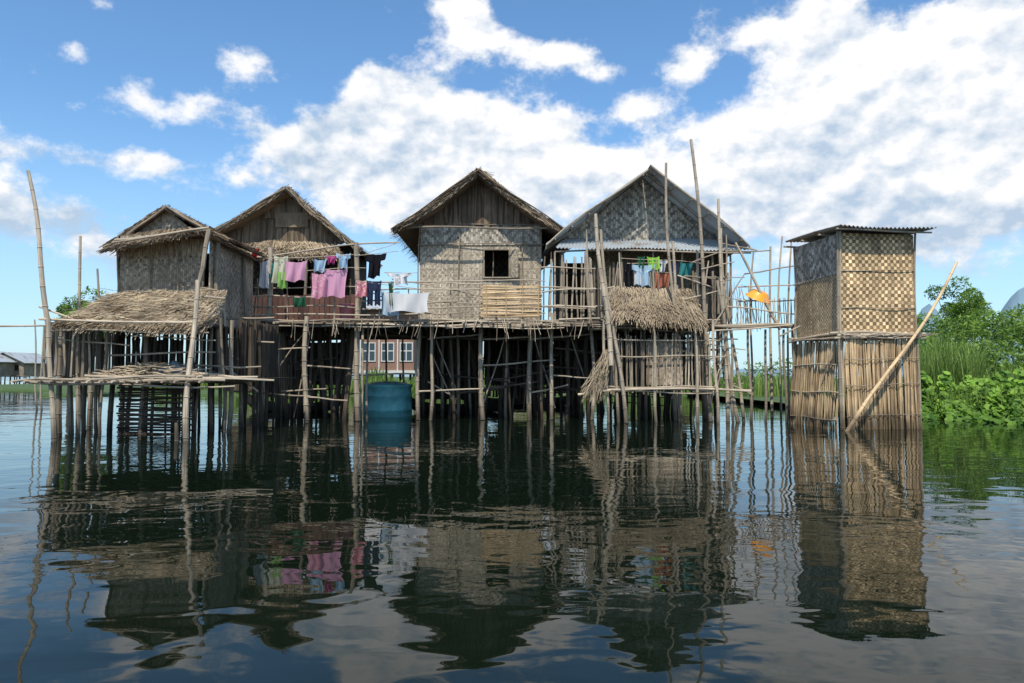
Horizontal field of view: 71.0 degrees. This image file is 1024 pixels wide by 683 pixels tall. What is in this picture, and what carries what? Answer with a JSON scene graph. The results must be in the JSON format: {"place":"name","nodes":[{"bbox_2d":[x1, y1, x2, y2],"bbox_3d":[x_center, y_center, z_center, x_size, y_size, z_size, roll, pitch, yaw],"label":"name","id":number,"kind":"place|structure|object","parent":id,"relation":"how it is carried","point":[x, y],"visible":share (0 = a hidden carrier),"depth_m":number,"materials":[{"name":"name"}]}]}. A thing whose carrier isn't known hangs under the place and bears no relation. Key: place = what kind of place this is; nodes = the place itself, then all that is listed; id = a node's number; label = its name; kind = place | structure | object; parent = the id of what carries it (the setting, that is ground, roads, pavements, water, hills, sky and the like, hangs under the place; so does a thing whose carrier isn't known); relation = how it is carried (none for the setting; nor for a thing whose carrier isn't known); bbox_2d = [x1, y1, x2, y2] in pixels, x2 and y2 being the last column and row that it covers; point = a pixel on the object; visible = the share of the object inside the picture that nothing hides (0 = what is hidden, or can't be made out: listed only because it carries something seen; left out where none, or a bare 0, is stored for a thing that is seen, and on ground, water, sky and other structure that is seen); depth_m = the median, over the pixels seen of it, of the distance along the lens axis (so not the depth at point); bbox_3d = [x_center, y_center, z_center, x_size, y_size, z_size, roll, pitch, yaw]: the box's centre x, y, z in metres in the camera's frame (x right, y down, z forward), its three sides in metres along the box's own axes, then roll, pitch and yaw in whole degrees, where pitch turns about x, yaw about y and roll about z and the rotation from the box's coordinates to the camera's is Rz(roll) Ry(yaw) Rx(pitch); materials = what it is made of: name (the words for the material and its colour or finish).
{"place":"outdoors","nodes":[
{"label":"outdoors","id":0,"kind":"place"},
{"bbox_2d":[0,377,724,395],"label":"bank","id":1,"kind":"structure","parent":0,"point":[16,387],"depth_m":64.22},
{"bbox_2d":[352,358,802,379],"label":"shrubs","id":2,"kind":"object","parent":1,"relation":"on","point":[768,369],"visible":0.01,"depth_m":64.52,"materials":[{"name":"green plant"}]},
{"bbox_2d":[0,374,1023,682],"bbox_3d":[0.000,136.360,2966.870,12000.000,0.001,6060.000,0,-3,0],"label":"lake water","id":3,"kind":"structure","parent":0,"point":[464,548],"depth_m":6.12,"materials":[{"name":"black liquid"}]},
{"bbox_2d":[4,375,27,383],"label":"stilts","id":4,"kind":"object","parent":3,"relation":"in","point":[24,377],"visible":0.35,"depth_m":94.92,"materials":[{"name":"brown wood"}]},
{"bbox_2d":[3,353,45,375],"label":"walls","id":5,"kind":"structure","parent":4,"relation":"on","point":[24,369],"depth_m":95.46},
{"bbox_2d":[0,352,54,363],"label":"roof","id":6,"kind":"structure","parent":5,"relation":"on","point":[27,358],"depth_m":96.61,"materials":[{"name":"metal"}]},
{"bbox_2d":[34,320,37,409],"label":"bamboo pole","id":7,"kind":"object","parent":3,"relation":"in","point":[35,393],"visible":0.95,"depth_m":29.94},
{"bbox_2d":[40,326,43,409],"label":"bamboo pole","id":8,"kind":"object","parent":3,"relation":"in","point":[41,407],"visible":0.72,"depth_m":29.93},
{"bbox_2d":[55,295,88,396],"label":"tree","id":9,"kind":"object","parent":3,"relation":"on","point":[65,306],"visible":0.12,"depth_m":47.00,"materials":[{"name":"green plant"}]},
{"bbox_2d":[77,236,86,431],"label":"bamboo pole","id":10,"kind":"object","parent":3,"relation":"in","point":[79,274],"visible":0.42,"depth_m":18.52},
{"bbox_2d":[58,286,113,398],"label":"tree","id":11,"kind":"object","parent":3,"relation":"on","point":[83,304],"visible":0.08,"depth_m":43.85,"materials":[{"name":"green plant"}]},
{"bbox_2d":[96,269,101,431],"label":"bamboo pole","id":12,"kind":"object","parent":3,"relation":"in","point":[98,293],"visible":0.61,"depth_m":18.62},
{"bbox_2d":[46,205,247,440],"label":"posts","id":13,"kind":"object","parent":3,"relation":"in","point":[81,425],"visible":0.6,"depth_m":18.30,"materials":[{"name":"brown wood"}]},
{"bbox_2d":[26,170,49,324],"bbox_3d":[-11.214,-2.213,17.000,0.687,3.723,0.184,0,-3,0],"label":"bamboo pole","id":14,"kind":"object","parent":13,"relation":"attached to","point":[41,271],"visible":0.99,"depth_m":16.96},
{"bbox_2d":[0,296,274,392],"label":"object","id":15,"kind":"object","parent":13,"relation":"attached to","point":[157,380],"visible":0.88,"depth_m":16.98,"materials":[{"name":"brown wood"}]},
{"bbox_2d":[51,287,227,338],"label":"straw porch roof","id":16,"kind":"structure","parent":15,"relation":"on","point":[160,305],"depth_m":17.72,"materials":[{"name":"wicker"}]},
{"bbox_2d":[51,322,295,379],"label":"floors","id":17,"kind":"structure","parent":15,"relation":"on","point":[216,326],"depth_m":19.68,"materials":[{"name":"brown wood"}]},
{"bbox_2d":[77,362,225,378],"bbox_3d":[-9.025,0.736,17.778,4.215,0.507,2.104,0,-3,0],"label":"straw heap","id":18,"kind":"object","parent":17,"relation":"on","point":[153,366],"visible":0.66,"depth_m":17.30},
{"bbox_2d":[118,233,252,328],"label":"walls","id":19,"kind":"structure","parent":17,"relation":"on","point":[133,272],"depth_m":19.12,"materials":[{"name":"wicker"}]},
{"bbox_2d":[117,238,202,258],"bbox_3d":[-9.330,-2.465,19.067,2.354,0.559,0.070,0,-3,0],"label":"wall fringe","id":20,"kind":"object","parent":19,"relation":"attached to","point":[168,247],"depth_m":19.06,"materials":[{"name":"plant"}]},
{"bbox_2d":[96,204,266,268],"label":"thatched roof","id":21,"kind":"structure","parent":19,"relation":"on","point":[109,245],"depth_m":19.68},
{"bbox_2d":[140,211,187,231],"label":"gable","id":22,"kind":"structure","parent":21,"relation":"attached to","point":[166,220],"depth_m":19.97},
{"bbox_2d":[155,360,197,373],"bbox_3d":[-8.191,0.626,17.550,1.069,0.343,0.180,0,-3,0],"label":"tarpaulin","id":23,"kind":"object","parent":15,"relation":"on","point":[174,362],"visible":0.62,"depth_m":17.51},
{"bbox_2d":[101,318,278,433],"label":"dark screens","id":24,"kind":"object","parent":3,"relation":"in","point":[254,350],"visible":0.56,"depth_m":19.18,"materials":[{"name":"brown wood"}]},
{"bbox_2d":[247,393,340,411],"bbox_3d":[-8.806,2.480,28.917,4.200,0.831,0.960,-1,-3,11],"label":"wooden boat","id":25,"kind":"object","parent":3,"relation":"on","point":[320,405],"visible":0.17,"depth_m":28.47,"materials":[{"name":"brown wood"}]},
{"bbox_2d":[346,328,420,417],"bbox_3d":[-4.481,1.301,26.647,2.601,3.420,4.377,0,-3,0],"label":"net frame","id":26,"kind":"object","parent":3,"relation":"in","point":[366,386],"visible":0.47,"depth_m":24.61,"materials":[{"name":"brown wood"}]},
{"bbox_2d":[359,373,414,381],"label":"stilts","id":27,"kind":"object","parent":3,"relation":"in","point":[410,377],"visible":0.1,"depth_m":62.42,"materials":[{"name":"brown wood"}]},
{"bbox_2d":[359,310,419,371],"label":"walls","id":28,"kind":"structure","parent":27,"relation":"on","point":[407,365],"depth_m":58.04,"materials":[{"name":"red brick"}]},
{"bbox_2d":[359,310,414,372],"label":"window frames","id":29,"kind":"structure","parent":28,"relation":"attached to","point":[400,371],"depth_m":57.94,"materials":[{"name":"white paint"}]},
{"bbox_2d":[364,343,411,360],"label":"windows","id":30,"kind":"structure","parent":29,"relation":"attached to","point":[390,353],"depth_m":57.99,"materials":[{"name":"clear glass"}]},
{"bbox_2d":[363,381,412,416],"bbox_3d":[-4.481,2.205,25.927,1.776,1.550,1.776,0,-3,0],"label":"teal water tank","id":31,"kind":"object","parent":3,"relation":"in","point":[389,398],"visible":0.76,"depth_m":25.19,"materials":[{"name":"plastic"}]},
{"bbox_2d":[412,398,503,412],"bbox_3d":[-2.176,2.457,28.418,4.200,0.831,0.960,0,-3,-7],"label":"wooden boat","id":32,"kind":"object","parent":3,"relation":"on","point":[492,405],"visible":0.27,"depth_m":28.04,"materials":[{"name":"brown wood"}]},
{"bbox_2d":[234,242,749,421],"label":"bamboo walkway","id":33,"kind":"structure","parent":3,"relation":"on","point":[523,362],"depth_m":24.41,"materials":[{"name":"brown wood"}]},
{"bbox_2d":[252,294,360,319],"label":"plank parapet","id":34,"kind":"structure","parent":33,"relation":"on","point":[282,301],"depth_m":24.28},
{"bbox_2d":[215,187,397,294],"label":"porch posts","id":35,"kind":"object","parent":33,"relation":"on","point":[306,268],"visible":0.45,"depth_m":24.99,"materials":[{"name":"brown wood"}]},
{"bbox_2d":[226,240,342,261],"bbox_3d":[-8.190,-3.242,25.694,4.982,1.144,1.961,0,-3,0],"label":"awning","id":36,"kind":"object","parent":35,"relation":"attached to","point":[278,247],"visible":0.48,"depth_m":25.90,"materials":[{"name":"plant"}]},
{"bbox_2d":[253,246,366,319],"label":"walls","id":37,"kind":"structure","parent":33,"relation":"on","point":[350,276],"depth_m":27.36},
{"bbox_2d":[214,184,382,267],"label":"thatched roof","id":38,"kind":"structure","parent":37,"relation":"on","point":[252,214],"depth_m":26.07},
{"bbox_2d":[222,196,343,244],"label":"gable wall","id":39,"kind":"structure","parent":38,"relation":"attached to","point":[287,220],"depth_m":26.74,"materials":[{"name":"wood"}]},
{"bbox_2d":[338,303,354,318],"bbox_3d":[-5.358,-0.940,23.367,0.580,0.540,0.580,0,-3,0],"label":"plastic bucket","id":40,"kind":"object","parent":33,"relation":"on","point":[343,310],"visible":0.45,"depth_m":23.16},
{"bbox_2d":[381,291,399,316],"bbox_3d":[-3.871,-1.202,22.833,0.608,0.816,0.206,0,-3,0],"label":"towel","id":41,"kind":"object","parent":33,"relation":"hanging from","point":[383,312],"visible":0.53,"depth_m":22.82,"materials":[{"name":"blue fabric"}]},
{"bbox_2d":[251,243,700,290],"bbox_3d":[-0.819,-2.326,23.477,14.945,1.553,1.036,0,-3,-9],"label":"clothes line","id":42,"kind":"object","parent":33,"relation":"attached to","point":[417,272],"visible":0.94,"depth_m":22.69,"materials":[{"name":"brown fabric"}]},
{"bbox_2d":[259,260,268,288],"bbox_3d":[-7.823,-2.125,22.668,0.327,0.928,0.205,0,-3,0],"label":"hanging shirt","id":43,"kind":"object","parent":42,"relation":"hanging from","point":[264,278],"visible":0.94,"depth_m":22.66,"materials":[{"name":"white fabric"}]},
{"bbox_2d":[271,256,287,282],"bbox_3d":[-7.360,-2.285,22.788,0.522,0.880,0.173,0,-3,-5],"label":"towel","id":44,"kind":"object","parent":42,"relation":"hanging from","point":[279,265],"visible":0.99,"depth_m":22.77,"materials":[{"name":"beige fabric"}]},
{"bbox_2d":[277,271,287,288],"bbox_3d":[-7.268,-1.948,22.712,0.338,0.589,0.193,0,-3,0],"label":"sarong","id":45,"kind":"object","parent":42,"relation":"hanging from","point":[282,284],"visible":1,"depth_m":22.69,"materials":[{"name":"green fabric"}]},
{"bbox_2d":[285,261,306,281],"bbox_3d":[-6.822,-2.208,22.629,0.737,0.667,0.204,0,-3,0],"label":"towel","id":46,"kind":"object","parent":42,"relation":"hanging from","point":[295,271],"visible":1,"depth_m":22.62,"materials":[{"name":"pink fabric"}]},
{"bbox_2d":[311,273,326,298],"bbox_3d":[-6.099,-1.759,22.658,0.511,0.832,0.200,0,-3,0],"label":"sarong","id":47,"kind":"object","parent":42,"relation":"hanging from","point":[318,285],"visible":1,"depth_m":22.65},
{"bbox_2d":[314,259,326,272],"bbox_3d":[-6.061,-2.388,22.669,0.406,0.444,0.190,0,-3,8],"label":"towel","id":48,"kind":"object","parent":42,"relation":"hanging from","point":[319,265],"visible":1,"depth_m":22.69,"materials":[{"name":"blue fabric"}]},
{"bbox_2d":[324,269,347,297],"bbox_3d":[-5.581,-1.842,22.739,0.753,0.930,0.209,0,-3,0],"label":"sarong","id":49,"kind":"object","parent":42,"relation":"hanging from","point":[335,282],"visible":1,"depth_m":22.75,"materials":[{"name":"pink fabric"}]},
{"bbox_2d":[336,253,350,269],"bbox_3d":[-5.322,-2.525,22.683,0.459,0.544,0.207,0,-3,0],"label":"hanging shirt","id":50,"kind":"object","parent":42,"relation":"hanging from","point":[343,260],"visible":1,"depth_m":22.69,"materials":[{"name":"blue fabric"}]},
{"bbox_2d":[355,281,366,296],"bbox_3d":[-4.722,-1.651,22.756,0.467,0.568,0.169,0,-3,-7],"label":"towel","id":51,"kind":"object","parent":42,"relation":"hanging from","point":[361,290],"visible":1,"depth_m":22.73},
{"bbox_2d":[367,281,381,305],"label":"trousers","id":52,"kind":"object","parent":42,"relation":"hanging from","point":[372,286],"visible":1,"depth_m":22.66,"materials":[{"name":"blue fabric"}]},
{"bbox_2d":[365,253,386,278],"bbox_3d":[-4.310,-2.389,22.687,0.708,0.816,0.207,0,-3,0],"label":"hanging shirt","id":53,"kind":"object","parent":42,"relation":"hanging from","point":[373,260],"visible":1,"depth_m":22.68,"materials":[{"name":"black fabric"}]},
{"bbox_2d":[387,273,410,284],"bbox_3d":[-3.586,-1.990,22.799,0.783,0.400,0.184,0,-3,-7],"label":"hanging shirt","id":54,"kind":"object","parent":42,"relation":"hanging from","point":[400,278],"visible":1,"depth_m":22.81,"materials":[{"name":"white fabric"}]},
{"bbox_2d":[384,292,428,312],"bbox_3d":[-3.308,-1.224,22.520,1.414,0.648,0.193,0,-3,2],"label":"bed sheet","id":55,"kind":"object","parent":42,"relation":"hanging from","point":[415,303],"visible":1,"depth_m":22.54,"materials":[{"name":"white fabric"}]},
{"bbox_2d":[624,261,632,287],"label":"trousers","id":56,"kind":"object","parent":42,"relation":"hanging from","point":[627,267],"visible":0.98,"depth_m":24.72,"materials":[{"name":"black fabric"}]},
{"bbox_2d":[632,264,654,286],"bbox_3d":[4.507,-2.282,24.727,0.871,0.769,0.209,0,-3,0],"label":"hanging shirt","id":57,"kind":"object","parent":42,"relation":"hanging from","point":[644,272],"visible":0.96,"depth_m":24.73,"materials":[{"name":"blue fabric"}]},
{"bbox_2d":[647,257,659,269],"bbox_3d":[4.870,-2.698,24.742,0.457,0.479,0.171,0,-3,7],"label":"towel","id":58,"kind":"object","parent":42,"relation":"hanging from","point":[652,262],"visible":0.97,"depth_m":24.75,"materials":[{"name":"fabric"}]},
{"bbox_2d":[655,273,668,287],"bbox_3d":[5.167,-2.098,24.716,0.580,0.550,0.180,0,-3,-8],"label":"towel","id":59,"kind":"object","parent":42,"relation":"hanging from","point":[663,280],"visible":0.88,"depth_m":24.72,"materials":[{"name":"orange fabric"}]},
{"bbox_2d":[679,262,692,276],"bbox_3d":[5.994,-2.473,24.736,0.510,0.522,0.198,0,-3,0],"label":"towel","id":60,"kind":"object","parent":42,"relation":"hanging from","point":[685,269],"visible":0.92,"depth_m":24.73,"materials":[{"name":"teal fabric"}]},
{"bbox_2d":[694,264,714,287],"bbox_3d":[6.622,-2.251,24.728,0.720,0.830,0.168,0,-3,8],"label":"hanging shirt","id":61,"kind":"object","parent":42,"relation":"hanging from","point":[709,282],"visible":0.55,"depth_m":24.75,"materials":[{"name":"black fabric"}]},
{"bbox_2d":[406,222,548,319],"bbox_3d":[-1.230,-2.494,26.466,5.253,3.947,0.999,0,-3,0],"label":"wooden frame","id":62,"kind":"object","parent":33,"relation":"on","point":[419,226],"visible":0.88,"depth_m":26.67,"materials":[{"name":"brown wood"}]},
{"bbox_2d":[421,225,538,245],"bbox_3d":[-1.180,-3.955,26.782,4.401,0.760,0.020,0,-3,0],"label":"mat","id":63,"kind":"object","parent":62,"relation":"attached to","point":[446,236],"visible":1,"depth_m":26.77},
{"bbox_2d":[510,249,517,277],"bbox_3d":[0.088,-2.879,26.559,0.382,1.053,0.030,-2,-4,43],"label":"shutter","id":64,"kind":"object","parent":62,"relation":"attached to","point":[514,263],"visible":1,"depth_m":26.55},
{"bbox_2d":[420,225,540,319],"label":"walls","id":65,"kind":"structure","parent":33,"relation":"on","point":[438,262],"depth_m":26.74,"materials":[{"name":"wicker"}]},
{"bbox_2d":[390,167,569,264],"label":"thatched roof","id":66,"kind":"structure","parent":65,"relation":"on","point":[410,237],"depth_m":26.14,"materials":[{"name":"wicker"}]},
{"bbox_2d":[392,169,563,230],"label":"bargeboards","id":67,"kind":"object","parent":66,"relation":"attached to","point":[452,186],"visible":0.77,"depth_m":25.89,"materials":[{"name":"brown wood"}]},
{"bbox_2d":[420,181,538,225],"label":"gable","id":68,"kind":"structure","parent":66,"relation":"attached to","point":[479,202],"depth_m":26.78,"materials":[{"name":"brown wood"}]},
{"bbox_2d":[485,251,508,276],"bbox_3d":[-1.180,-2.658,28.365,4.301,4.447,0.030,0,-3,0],"label":"window","id":69,"kind":"structure","parent":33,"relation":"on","point":[501,263],"depth_m":28.37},
{"bbox_2d":[586,229,591,323],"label":"bamboo pole","id":70,"kind":"object","parent":33,"relation":"on","point":[588,298],"visible":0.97,"depth_m":23.55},
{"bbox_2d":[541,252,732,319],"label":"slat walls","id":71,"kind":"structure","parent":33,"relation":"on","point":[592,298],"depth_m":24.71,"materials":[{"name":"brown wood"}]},
{"bbox_2d":[546,165,750,322],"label":"roof poles","id":72,"kind":"object","parent":33,"relation":"on","point":[629,184],"visible":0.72,"depth_m":25.42,"materials":[{"name":"brown wood"}]},
{"bbox_2d":[717,235,727,364],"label":"bamboo pole","id":73,"kind":"object","parent":33,"relation":"on","point":[718,359],"visible":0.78,"depth_m":22.84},
{"bbox_2d":[461,392,584,405],"bbox_3d":[0.502,2.730,34.412,6.000,0.831,0.960,0,-3,-3],"label":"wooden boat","id":74,"kind":"object","parent":3,"relation":"on","point":[557,402],"visible":0.16,"depth_m":34.15,"materials":[{"name":"brown wood"}]},
{"bbox_2d":[149,324,1023,409],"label":"reeds","id":75,"kind":"object","parent":3,"relation":"on","point":[959,366],"visible":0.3,"depth_m":28.36,"materials":[{"name":"plant"}]},
{"bbox_2d":[600,229,627,422],"bbox_3d":[3.152,-0.287,22.089,0.876,6.394,0.222,0,-3,0],"label":"bamboo pole","id":76,"kind":"object","parent":3,"relation":"in","point":[623,394],"visible":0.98,"depth_m":21.99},
{"bbox_2d":[600,251,745,402],"bbox_3d":[5.145,-0.424,23.266,4.642,5.009,1.481,0,-3,0],"label":"bamboo scaffold","id":77,"kind":"object","parent":3,"relation":"in","point":[722,365],"visible":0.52,"depth_m":22.98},
{"bbox_2d":[595,286,750,422],"bbox_3d":[4.974,0.528,22.891,4.793,4.827,2.326,0,-3,0],"label":"thatched fowl pen","id":78,"kind":"object","parent":3,"relation":"in","point":[664,362],"visible":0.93,"depth_m":22.39,"materials":[{"name":"plant"}]},
{"bbox_2d":[578,349,610,402],"bbox_3d":[2.517,1.064,21.976,1.015,1.668,0.596,0,-3,0],"label":"reed bundle","id":79,"kind":"object","parent":78,"relation":"attached to","point":[603,369],"visible":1,"depth_m":21.91,"materials":[{"name":"plant"}]},
{"bbox_2d":[594,213,613,365],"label":"bamboo pole","id":80,"kind":"object","parent":78,"relation":"on","point":[608,327],"visible":1,"depth_m":22.00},
{"bbox_2d":[664,163,681,420],"bbox_3d":[5.178,-1.426,23.038,0.512,8.745,0.220,0,-3,0],"label":"bamboo pole","id":81,"kind":"object","parent":3,"relation":"in","point":[673,303],"visible":0.66,"depth_m":23.01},
{"bbox_2d":[671,241,677,420],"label":"bamboo pole","id":82,"kind":"object","parent":3,"relation":"in","point":[675,289],"visible":0.47,"depth_m":23.50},
{"bbox_2d":[692,261,708,420],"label":"bamboo pole","id":83,"kind":"object","parent":3,"relation":"in","point":[694,411],"visible":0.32,"depth_m":23.09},
{"bbox_2d":[690,139,712,421],"bbox_3d":[6.030,-1.776,22.734,0.656,9.421,0.309,0,-3,-8],"label":"bamboo pole","id":84,"kind":"object","parent":3,"relation":"in","point":[709,403],"visible":0.86,"depth_m":22.67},
{"bbox_2d":[696,251,707,420],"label":"bamboo pole","id":85,"kind":"object","parent":3,"relation":"in","point":[697,273],"visible":0.46,"depth_m":23.36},
{"bbox_2d":[717,199,729,421],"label":"bamboo pole","id":86,"kind":"object","parent":3,"relation":"in","point":[727,406],"visible":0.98,"depth_m":22.59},
{"bbox_2d":[716,280,739,421],"bbox_3d":[6.802,0.502,22.531,0.777,4.861,0.193,0,-3,0],"label":"bamboo pole","id":87,"kind":"object","parent":3,"relation":"in","point":[728,358],"visible":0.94,"depth_m":22.53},
{"bbox_2d":[721,228,744,421],"bbox_3d":[7.062,-0.350,22.961,0.766,6.596,0.152,0,-3,0],"label":"bamboo pole","id":88,"kind":"object","parent":3,"relation":"in","point":[739,382],"visible":0.71,"depth_m":22.90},
{"bbox_2d":[692,243,799,421],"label":"platform","id":89,"kind":"structure","parent":3,"relation":"in","point":[746,326],"depth_m":22.63,"materials":[{"name":"wood"}]},
{"bbox_2d":[734,242,781,329],"bbox_3d":[7.778,-1.755,22.685,1.461,2.797,0.147,0,-3,0],"label":"bamboo pole","id":90,"kind":"object","parent":89,"relation":"attached to","point":[757,286],"visible":0.99,"depth_m":22.66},
{"bbox_2d":[745,289,769,303],"bbox_3d":[7.878,-1.479,22.887,0.820,0.245,0.820,18,20,1],"label":"cloth","id":91,"kind":"object","parent":90,"relation":"hanging from","point":[755,294],"visible":0.89,"depth_m":22.66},
{"bbox_2d":[749,252,753,396],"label":"bamboo pole","id":92,"kind":"object","parent":3,"relation":"in","point":[752,374],"visible":0.55,"depth_m":24.03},
{"bbox_2d":[769,246,772,418],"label":"bamboo pole","id":93,"kind":"object","parent":3,"relation":"in","point":[771,374],"visible":0.76,"depth_m":24.39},
{"bbox_2d":[777,236,782,416],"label":"bamboo pole","id":94,"kind":"object","parent":3,"relation":"in","point":[780,368],"visible":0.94,"depth_m":25.04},
{"bbox_2d":[787,242,791,418],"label":"bamboo pole","id":95,"kind":"object","parent":3,"relation":"in","point":[788,385],"visible":0.89,"depth_m":24.03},
{"bbox_2d":[783,224,939,429],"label":"bamboo outhouse","id":96,"kind":"structure","parent":3,"relation":"in","point":[855,288],"depth_m":19.86,"materials":[{"name":"wicker"}]},
{"bbox_2d":[845,261,957,430],"bbox_3d":[10.599,0.254,19.583,4.389,5.138,0.193,1,-3,-18],"label":"leaning pole","id":97,"kind":"object","parent":3,"relation":"in","point":[874,389],"visible":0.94,"depth_m":19.48,"materials":[{"name":"beige wood"}]},
{"bbox_2d":[920,363,1023,424],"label":"water hyacinth","id":98,"kind":"object","parent":3,"relation":"on","point":[994,410],"visible":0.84,"depth_m":23.88,"materials":[{"name":"green plant"}]},
{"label":"stilts","id":99,"kind":"object","parent":3,"relation":"in","visible":0},
{"bbox_2d":[0,362,14,375],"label":"walls","id":100,"kind":"structure","parent":99,"relation":"on","point":[6,369],"depth_m":93.42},
{"bbox_2d":[0,0,1023,371],"label":"sky","id":101,"kind":"structure","parent":0,"point":[801,117],"materials":[{"name":"blue"}]},
{"bbox_2d":[553,247,726,334],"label":"walls","id":102,"kind":"structure","parent":0,"point":[610,257],"depth_m":27.67,"materials":[{"name":"wood"}]},
{"bbox_2d":[541,164,753,269],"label":"corrugated roof","id":103,"kind":"structure","parent":102,"relation":"on","point":[710,220],"depth_m":25.89,"materials":[{"name":"metal"}]},
{"bbox_2d":[561,179,716,241],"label":"gable","id":104,"kind":"structure","parent":103,"relation":"attached to","point":[636,211],"depth_m":26.63,"materials":[{"name":"wicker"}]},
{"bbox_2d":[353,287,1023,373],"bbox_3d":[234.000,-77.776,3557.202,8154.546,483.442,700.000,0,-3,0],"label":"hills","id":105,"kind":"structure","parent":0,"point":[1016,298],"depth_m":3743.65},
{"bbox_2d":[687,377,903,414],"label":"marsh bank","id":106,"kind":"structure","parent":0,"point":[775,399],"depth_m":37.71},
{"bbox_2d":[924,276,997,341],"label":"tree","id":107,"kind":"object","parent":106,"relation":"on","point":[955,309],"visible":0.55,"depth_m":46.72,"materials":[{"name":"green plant"}]},
{"bbox_2d":[901,303,1023,395],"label":"riverside bushes","id":108,"kind":"object","parent":106,"relation":"on","point":[1011,333],"visible":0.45,"depth_m":35.11,"materials":[{"name":"green plant"}]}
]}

